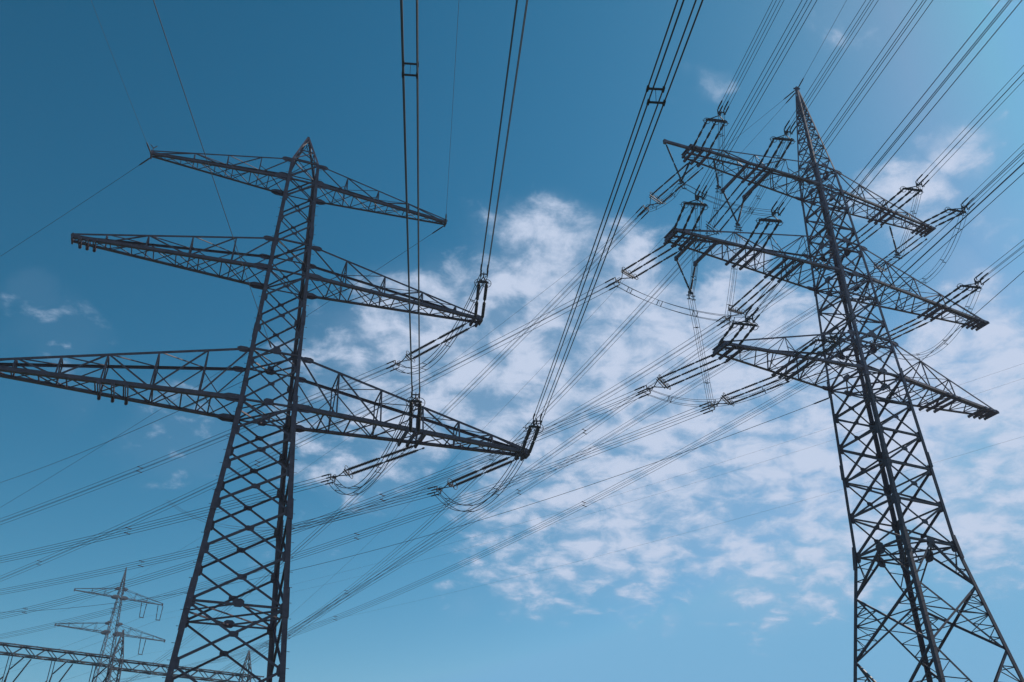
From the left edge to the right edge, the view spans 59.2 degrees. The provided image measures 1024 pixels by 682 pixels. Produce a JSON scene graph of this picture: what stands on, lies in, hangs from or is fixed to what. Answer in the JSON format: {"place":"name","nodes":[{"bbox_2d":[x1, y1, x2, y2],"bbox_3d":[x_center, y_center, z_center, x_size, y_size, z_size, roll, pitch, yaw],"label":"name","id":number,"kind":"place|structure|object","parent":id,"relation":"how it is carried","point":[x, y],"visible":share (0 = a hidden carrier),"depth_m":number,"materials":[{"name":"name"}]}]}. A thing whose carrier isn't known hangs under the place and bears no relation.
{"place":"outdoors","nodes":[
{"label":"outdoors","id":0,"kind":"place"},
{"bbox_2d":[0,0,1023,681],"label":"sky","id":1,"kind":"structure","parent":0,"point":[766,596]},
{"label":"ground","id":2,"kind":"structure","parent":0,"visible":0},
{"bbox_2d":[54,567,165,681],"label":"lattice pylon","id":3,"kind":"object","parent":2,"relation":"on","point":[107,632],"visible":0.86,"depth_m":153.34,"materials":[{"name":"metal"}]},
{"bbox_2d":[0,630,263,681],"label":"substation gantry","id":4,"kind":"object","parent":2,"relation":"on","point":[121,661],"visible":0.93,"depth_m":75.40,"materials":[{"name":"metal"}]},
{"bbox_2d":[0,654,30,681],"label":"hanging insulator","id":5,"kind":"object","parent":4,"relation":"hanging from","point":[15,664],"visible":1,"depth_m":70.70,"materials":[{"name":"brown ceramic"}]},
{"bbox_2d":[45,659,72,681],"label":"hanging insulator","id":6,"kind":"object","parent":4,"relation":"hanging from","point":[68,669],"visible":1,"depth_m":72.35,"materials":[{"name":"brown ceramic"}]},
{"bbox_2d":[89,664,112,681],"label":"hanging insulator","id":7,"kind":"object","parent":4,"relation":"hanging from","point":[98,674],"visible":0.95,"depth_m":73.92,"materials":[{"name":"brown ceramic"}]},
{"bbox_2d":[0,137,529,681],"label":"lattice pylon","id":8,"kind":"object","parent":2,"relation":"on","point":[286,461],"visible":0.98,"depth_m":56.07,"materials":[{"name":"metal"}]},
{"bbox_2d":[1,158,149,255],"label":"earth wire","id":9,"kind":"object","parent":8,"relation":"attached to","point":[90,197],"visible":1,"depth_m":64.15,"materials":[{"name":"metal"}]},
{"bbox_2d":[91,1,150,152],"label":"earth wire","id":10,"kind":"object","parent":8,"relation":"attached to","point":[125,88],"visible":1,"depth_m":55.64,"materials":[{"name":"metal"}]},
{"bbox_2d":[0,376,251,482],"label":"earth wire","id":11,"kind":"object","parent":8,"relation":"attached to","point":[127,433],"visible":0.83,"depth_m":70.22,"materials":[{"name":"metal"}]},
{"bbox_2d":[153,0,271,347],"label":"earth wire","id":12,"kind":"object","parent":8,"relation":"attached to","point":[207,161],"visible":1,"depth_m":38.11,"materials":[{"name":"metal"}]},
{"bbox_2d":[3,226,443,505],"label":"earth wire","id":13,"kind":"object","parent":8,"relation":"attached to","point":[248,353],"visible":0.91,"depth_m":77.66,"materials":[{"name":"metal"}]},
{"bbox_2d":[320,443,424,484],"bbox_3d":[-9.313,8.090,59.261,7.388,1.829,1.123,-12,-33,18],"label":"insulator string","id":14,"kind":"object","parent":8,"relation":"attached to","point":[374,460],"visible":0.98,"depth_m":59.25,"materials":[{"name":"brown ceramic"}]},
{"bbox_2d":[0,477,325,562],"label":"conductor bundle","id":15,"kind":"object","parent":14,"relation":"attached to","point":[127,533],"visible":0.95,"depth_m":70.44,"materials":[{"name":"metal"}]},
{"bbox_2d":[406,386,424,433],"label":"insulator string","id":16,"kind":"object","parent":8,"relation":"attached to","point":[411,406],"visible":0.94,"depth_m":53.01,"materials":[{"name":"brown ceramic"}]},
{"bbox_2d":[328,397,418,495],"bbox_3d":[-8.711,7.228,54.739,0.488,3.434,12.804,18,-36,-26],"label":"jumper cable","id":17,"kind":"object","parent":16,"relation":"hanging from","point":[335,490],"visible":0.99,"depth_m":52.44,"materials":[{"name":"metal"}]},
{"bbox_2d":[400,0,419,392],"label":"conductor bundle","id":18,"kind":"object","parent":16,"relation":"attached to","point":[404,63],"visible":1,"depth_m":30.25,"materials":[{"name":"metal"}]},
{"bbox_2d":[386,320,474,371],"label":"insulator string","id":19,"kind":"object","parent":8,"relation":"attached to","point":[431,348],"visible":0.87,"depth_m":65.26,"materials":[{"name":"brown ceramic"}]},
{"bbox_2d":[1,364,389,524],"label":"conductor bundle","id":20,"kind":"object","parent":19,"relation":"attached to","point":[138,470],"visible":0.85,"depth_m":79.06,"materials":[{"name":"metal"}]},
{"bbox_2d":[445,4,458,222],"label":"earth wire","id":21,"kind":"object","parent":8,"relation":"attached to","point":[451,123],"visible":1,"depth_m":55.77,"materials":[{"name":"metal"}]},
{"bbox_2d":[427,454,518,496],"bbox_3d":[-2.788,9.265,61.612,7.444,1.342,1.139,-21,-37,30],"label":"insulator string","id":22,"kind":"object","parent":8,"relation":"attached to","point":[477,475],"visible":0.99,"depth_m":61.64,"materials":[{"name":"brown ceramic"}]},
{"bbox_2d":[0,489,430,594],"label":"conductor bundle","id":23,"kind":"object","parent":22,"relation":"attached to","point":[228,542],"visible":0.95,"depth_m":74.22,"materials":[{"name":"metal"}]},
{"bbox_2d":[474,264,490,320],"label":"insulator string","id":24,"kind":"object","parent":8,"relation":"attached to","point":[484,297],"visible":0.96,"depth_m":60.10,"materials":[{"name":"brown ceramic"}]},
{"bbox_2d":[393,275,486,373],"bbox_3d":[-5.144,-0.229,61.370,0.499,3.612,12.380,19,-36,-28],"label":"jumper cable","id":25,"kind":"object","parent":24,"relation":"hanging from","point":[450,331],"visible":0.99,"depth_m":59.22,"materials":[{"name":"metal"}]},
{"bbox_2d":[481,0,527,269],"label":"conductor bundle","id":26,"kind":"object","parent":24,"relation":"attached to","point":[508,124],"visible":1,"depth_m":43.97,"materials":[{"name":"metal"}]},
{"bbox_2d":[520,413,543,455],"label":"insulator string","id":27,"kind":"object","parent":8,"relation":"attached to","point":[530,429],"visible":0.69,"depth_m":55.31,"materials":[{"name":"brown ceramic"}]},
{"bbox_2d":[434,421,540,511],"bbox_3d":[-1.842,8.942,57.565,0.492,3.384,12.826,18,-36,-27],"label":"jumper cable","id":28,"kind":"object","parent":27,"relation":"hanging from","point":[498,481],"visible":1,"depth_m":55.41,"materials":[{"name":"metal"}]},
{"bbox_2d":[534,0,703,420],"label":"conductor bundle","id":29,"kind":"object","parent":27,"relation":"attached to","point":[648,88],"visible":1,"depth_m":26.33,"materials":[{"name":"metal"}]},
{"bbox_2d":[663,86,1023,681],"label":"lattice pylon","id":30,"kind":"object","parent":2,"relation":"on","point":[884,460],"visible":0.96,"depth_m":59.80,"materials":[{"name":"metal"}]},
{"bbox_2d":[17,397,829,611],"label":"earth wire","id":31,"kind":"object","parent":30,"relation":"attached to","point":[481,519],"visible":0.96,"depth_m":70.64,"materials":[{"name":"metal"}]},
{"bbox_2d":[82,90,794,602],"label":"earth wire","id":32,"kind":"object","parent":30,"relation":"attached to","point":[516,312],"visible":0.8,"depth_m":94.09,"materials":[{"name":"metal"}]},
{"bbox_2d":[214,93,794,676],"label":"earth wire","id":33,"kind":"object","parent":30,"relation":"attached to","point":[536,373],"visible":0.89,"depth_m":91.94,"materials":[{"name":"metal"}]},
{"bbox_2d":[605,241,682,290],"bbox_3d":[8.870,-5.009,61.870,1.840,0.653,6.233,25,-40,-35],"label":"insulator string","id":34,"kind":"object","parent":30,"relation":"attached to","point":[624,271],"visible":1,"depth_m":61.96,"materials":[{"name":"brown ceramic"}]},
{"bbox_2d":[0,283,608,581],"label":"conductor bundle","id":35,"kind":"object","parent":34,"relation":"attached to","point":[327,429],"visible":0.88,"depth_m":76.67,"materials":[{"name":"metal"}]},
{"bbox_2d":[616,281,748,323],"bbox_3d":[10.319,-2.589,56.799,0.372,9.435,11.434,18,-36,-27],"label":"jumper cable","id":36,"kind":"object","parent":34,"relation":"hanging from","point":[729,316],"visible":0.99,"depth_m":55.05,"materials":[{"name":"metal"}]},
{"bbox_2d":[636,159,703,218],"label":"insulator string","id":37,"kind":"object","parent":30,"relation":"attached to","point":[660,187],"visible":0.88,"depth_m":66.95,"materials":[{"name":"brown ceramic"}]},
{"bbox_2d":[125,213,640,680],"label":"conductor bundle","id":38,"kind":"object","parent":37,"relation":"attached to","point":[439,417],"visible":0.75,"depth_m":80.64,"materials":[{"name":"metal"}]},
{"bbox_2d":[666,144,689,188],"bbox_3d":[11.748,-12.054,63.461,2.686,3.065,0.385,25,-39,-35],"label":"hanging insulator","id":39,"kind":"object","parent":30,"relation":"hanging from","point":[681,181],"visible":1,"depth_m":63.24,"materials":[{"name":"brown ceramic"}]},
{"bbox_2d":[644,183,777,216],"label":"jumper cable","id":40,"kind":"object","parent":39,"relation":"hanging from","point":[711,202],"visible":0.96,"depth_m":60.03,"materials":[{"name":"metal"}]},
{"bbox_2d":[634,353,726,398],"bbox_3d":[10.710,2.314,57.915,6.175,1.245,1.834,-19,-36,29],"label":"insulator string","id":41,"kind":"object","parent":30,"relation":"attached to","point":[659,378],"visible":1,"depth_m":57.95,"materials":[{"name":"brown ceramic"}]},
{"bbox_2d":[0,391,636,618],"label":"conductor bundle","id":42,"kind":"object","parent":41,"relation":"attached to","point":[345,507],"visible":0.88,"depth_m":69.03,"materials":[{"name":"metal"}]},
{"bbox_2d":[646,337,836,406],"bbox_3d":[13.684,2.385,54.733,12.672,2.921,0.372,-23,-38,33],"label":"jumper cable","id":43,"kind":"object","parent":41,"relation":"hanging from","point":[668,396],"visible":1,"depth_m":53.69,"materials":[{"name":"metal"}]},
{"bbox_2d":[676,260,695,299],"bbox_3d":[11.889,-4.052,60.706,1.528,3.028,0.182,13,-34,-20],"label":"hanging insulator","id":44,"kind":"object","parent":30,"relation":"hanging from","point":[689,288],"visible":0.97,"depth_m":60.65,"materials":[{"name":"brown ceramic"}]},
{"bbox_2d":[688,198,714,407],"bbox_3d":[12.046,-1.953,57.675,1.147,7.627,13.725,-5,-32,9],"label":"jumper cable","id":45,"kind":"object","parent":44,"relation":"hanging from","point":[695,276],"visible":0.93,"depth_m":59.68,"materials":[{"name":"metal"}]},
{"bbox_2d":[673,184,707,234],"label":"insulator string","id":46,"kind":"object","parent":30,"relation":"attached to","point":[692,203],"visible":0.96,"depth_m":55.13,"materials":[{"name":"brown ceramic"}]},
{"bbox_2d":[700,0,816,190],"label":"conductor bundle","id":47,"kind":"object","parent":46,"relation":"attached to","point":[760,90],"visible":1,"depth_m":44.98,"materials":[{"name":"metal"}]},
{"bbox_2d":[692,100,728,151],"bbox_3d":[13.680,-14.433,61.271,1.829,1.652,5.845,0,-31,0],"label":"insulator string","id":48,"kind":"object","parent":30,"relation":"attached to","point":[712,119],"visible":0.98,"depth_m":60.49,"materials":[{"name":"brown ceramic"}]},
{"bbox_2d":[702,113,724,243],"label":"jumper cable","id":49,"kind":"object","parent":48,"relation":"hanging from","point":[718,175],"visible":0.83,"depth_m":62.14,"materials":[{"name":"metal"}]},
{"bbox_2d":[722,0,783,105],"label":"conductor bundle","id":50,"kind":"object","parent":48,"relation":"attached to","point":[751,49],"visible":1,"depth_m":54.24,"materials":[{"name":"metal"}]},
{"bbox_2d":[713,158,723,193],"bbox_3d":[14.532,-11.723,63.839,0.642,3.185,0.182,13,-34,-20],"label":"hanging insulator","id":51,"kind":"object","parent":30,"relation":"hanging from","point":[718,187],"visible":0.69,"depth_m":63.34,"materials":[{"name":"brown ceramic"}]},
{"bbox_2d":[694,181,755,250],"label":"insulator string","id":52,"kind":"object","parent":30,"relation":"attached to","point":[724,203],"visible":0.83,"depth_m":67.61,"materials":[{"name":"brown ceramic"}]},
{"bbox_2d":[213,246,696,662],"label":"conductor bundle","id":53,"kind":"object","parent":52,"relation":"attached to","point":[514,436],"visible":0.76,"depth_m":82.74,"materials":[{"name":"metal"}]},
{"bbox_2d":[723,192,743,230],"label":"hanging insulator","id":54,"kind":"object","parent":30,"relation":"hanging from","point":[725,196],"visible":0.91,"depth_m":66.96,"materials":[{"name":"brown ceramic"}]},
{"bbox_2d":[724,131,790,319],"bbox_3d":[17.179,-7.732,63.754,0.524,7.530,12.637,6,-32,-10],"label":"jumper cable","id":55,"kind":"object","parent":54,"relation":"hanging from","point":[750,215],"visible":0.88,"depth_m":64.85,"materials":[{"name":"metal"}]},
{"bbox_2d":[718,307,759,347],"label":"insulator string","id":56,"kind":"object","parent":30,"relation":"attached to","point":[749,318],"visible":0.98,"depth_m":51.65,"materials":[{"name":"brown ceramic"}]},
{"bbox_2d":[752,0,1021,314],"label":"conductor bundle","id":57,"kind":"object","parent":56,"relation":"attached to","point":[893,144],"visible":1,"depth_m":37.08,"materials":[{"name":"metal"}]},
{"bbox_2d":[699,373,788,413],"bbox_3d":[15.439,3.644,60.359,6.198,0.943,1.839,-21,-37,30],"label":"insulator string","id":58,"kind":"object","parent":30,"relation":"attached to","point":[732,392],"visible":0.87,"depth_m":60.32,"materials":[{"name":"brown ceramic"}]},
{"bbox_2d":[0,407,701,638],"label":"conductor bundle","id":59,"kind":"object","parent":58,"relation":"attached to","point":[395,519],"visible":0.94,"depth_m":75.23,"materials":[{"name":"metal"}]},
{"bbox_2d":[716,276,776,327],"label":"insulator string","id":60,"kind":"object","parent":30,"relation":"attached to","point":[737,311],"visible":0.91,"depth_m":65.51,"materials":[{"name":"brown ceramic"}]},
{"bbox_2d":[166,323,720,530],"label":"conductor bundle","id":61,"kind":"object","parent":60,"relation":"attached to","point":[516,441],"visible":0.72,"depth_m":81.36,"materials":[{"name":"metal"}]},
{"bbox_2d":[743,201,784,250],"bbox_3d":[16.204,-7.129,57.576,1.835,1.499,6.171,0,-31,0],"label":"insulator string","id":62,"kind":"object","parent":30,"relation":"attached to","point":[776,220],"visible":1,"depth_m":56.73,"materials":[{"name":"brown ceramic"}]},
{"bbox_2d":[777,0,932,207],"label":"conductor bundle","id":63,"kind":"object","parent":62,"relation":"attached to","point":[855,97],"visible":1,"depth_m":45.97,"materials":[{"name":"metal"}]},
{"bbox_2d":[758,121,796,169],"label":"insulator string","id":64,"kind":"object","parent":30,"relation":"attached to","point":[779,138],"visible":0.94,"depth_m":61.75,"materials":[{"name":"brown ceramic"}]},
{"bbox_2d":[789,0,877,125],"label":"conductor bundle","id":65,"kind":"object","parent":64,"relation":"attached to","point":[834,60],"visible":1,"depth_m":54.36,"materials":[{"name":"metal"}]},
{"bbox_2d":[793,326,845,359],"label":"insulator string","id":66,"kind":"object","parent":30,"relation":"attached to","point":[832,338],"visible":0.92,"depth_m":52.98,"materials":[{"name":"brown ceramic"}]},
{"bbox_2d":[837,153,1023,333],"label":"conductor bundle","id":67,"kind":"object","parent":66,"relation":"attached to","point":[937,242],"visible":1,"depth_m":42.41,"materials":[{"name":"metal"}]},
{"bbox_2d":[797,0,846,88],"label":"earth wire","id":68,"kind":"object","parent":30,"relation":"attached to","point":[816,54],"visible":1,"depth_m":71.04,"materials":[{"name":"metal"}]},
{"bbox_2d":[815,220,882,273],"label":"insulator string","id":69,"kind":"object","parent":30,"relation":"attached to","point":[864,233],"visible":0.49,"depth_m":72.01,"materials":[{"name":"brown ceramic"}]},
{"bbox_2d":[226,270,816,678],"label":"conductor bundle","id":70,"kind":"object","parent":69,"relation":"attached to","point":[540,462],"visible":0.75,"depth_m":89.71,"materials":[{"name":"metal"}]},
{"bbox_2d":[831,186,922,268],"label":"jumper cable","id":71,"kind":"object","parent":69,"relation":"hanging from","point":[913,213],"visible":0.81,"depth_m":67.91,"materials":[{"name":"metal"}]},
{"bbox_2d":[858,233,926,280],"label":"insulator string","id":72,"kind":"object","parent":30,"relation":"attached to","point":[904,255],"visible":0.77,"depth_m":73.93,"materials":[{"name":"brown ceramic"}]},
{"bbox_2d":[200,282,861,681],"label":"conductor bundle","id":73,"kind":"object","parent":72,"relation":"attached to","point":[538,476],"visible":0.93,"depth_m":90.76,"materials":[{"name":"metal"}]},
{"bbox_2d":[872,208,968,289],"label":"jumper cable","id":74,"kind":"object","parent":72,"relation":"hanging from","point":[939,260],"visible":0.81,"depth_m":67.35,"materials":[{"name":"metal"}]},
{"bbox_2d":[889,226,901,258],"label":"hanging insulator","id":75,"kind":"object","parent":30,"relation":"hanging from","point":[896,252],"visible":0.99,"depth_m":70.20,"materials":[{"name":"grey ceramic"}]},
{"bbox_2d":[864,318,930,351],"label":"insulator string","id":76,"kind":"object","parent":30,"relation":"attached to","point":[906,332],"visible":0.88,"depth_m":69.76,"materials":[{"name":"brown ceramic"}]},
{"bbox_2d":[104,348,864,681],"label":"conductor bundle","id":77,"kind":"object","parent":76,"relation":"attached to","point":[542,524],"visible":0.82,"depth_m":89.86,"materials":[{"name":"metal"}]},
{"bbox_2d":[877,284,982,359],"bbox_3d":[30.354,-0.889,66.114,0.410,4.476,12.312,7,-32,-11],"label":"jumper cable","id":78,"kind":"object","parent":76,"relation":"hanging from","point":[945,341],"visible":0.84,"depth_m":63.72,"materials":[{"name":"metal"}]},
{"bbox_2d":[880,174,928,211],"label":"insulator string","id":79,"kind":"object","parent":30,"relation":"attached to","point":[907,193],"visible":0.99,"depth_m":65.93,"materials":[{"name":"brown ceramic"}]},
{"bbox_2d":[923,65,1023,179],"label":"conductor bundle","id":80,"kind":"object","parent":79,"relation":"attached to","point":[976,123],"visible":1,"depth_m":58.30,"materials":[{"name":"metal"}]},
{"bbox_2d":[921,197,974,226],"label":"insulator string","id":81,"kind":"object","parent":30,"relation":"attached to","point":[954,210],"visible":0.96,"depth_m":67.55,"materials":[{"name":"brown ceramic"}]},
{"bbox_2d":[968,150,1023,202],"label":"conductor bundle","id":82,"kind":"object","parent":81,"relation":"attached to","point":[996,176],"visible":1,"depth_m":62.44,"materials":[{"name":"metal"}]},
{"bbox_2d":[934,272,989,306],"bbox_3d":[31.675,-3.438,63.322,1.830,1.911,6.082,0,-31,0],"label":"insulator string","id":83,"kind":"object","parent":30,"relation":"attached to","point":[968,286],"visible":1,"depth_m":62.50,"materials":[{"name":"brown ceramic"}]},
{"bbox_2d":[983,240,1023,277],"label":"conductor bundle","id":84,"kind":"object","parent":83,"relation":"attached to","point":[1004,260],"visible":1,"depth_m":58.57,"materials":[{"name":"metal"}]},
{"bbox_2d":[903,271,1023,376],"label":"earth wire","id":85,"kind":"object","parent":30,"relation":"attached to","point":[959,327],"visible":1,"depth_m":53.68,"materials":[{"name":"metal"}]},
{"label":"insulator","id":86,"kind":"object","parent":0,"visible":0},
{"bbox_2d":[172,378,1023,617],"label":"power line","id":87,"kind":"object","parent":86,"relation":"attached to","point":[635,500],"visible":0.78,"depth_m":102.74,"materials":[{"name":"metal"}]},
{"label":"insulator","id":88,"kind":"object","parent":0,"visible":0},
{"bbox_2d":[157,363,1023,614],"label":"power line","id":89,"kind":"object","parent":88,"relation":"attached to","point":[611,496],"visible":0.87,"depth_m":102.36,"materials":[{"name":"metal"}]},
{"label":"hanging insulator","id":90,"kind":"object","parent":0,"visible":0},
{"bbox_2d":[140,438,1016,654],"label":"power line","id":91,"kind":"object","parent":90,"relation":"attached to","point":[657,540],"visible":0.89,"depth_m":95.99,"materials":[{"name":"metal"}]}
]}

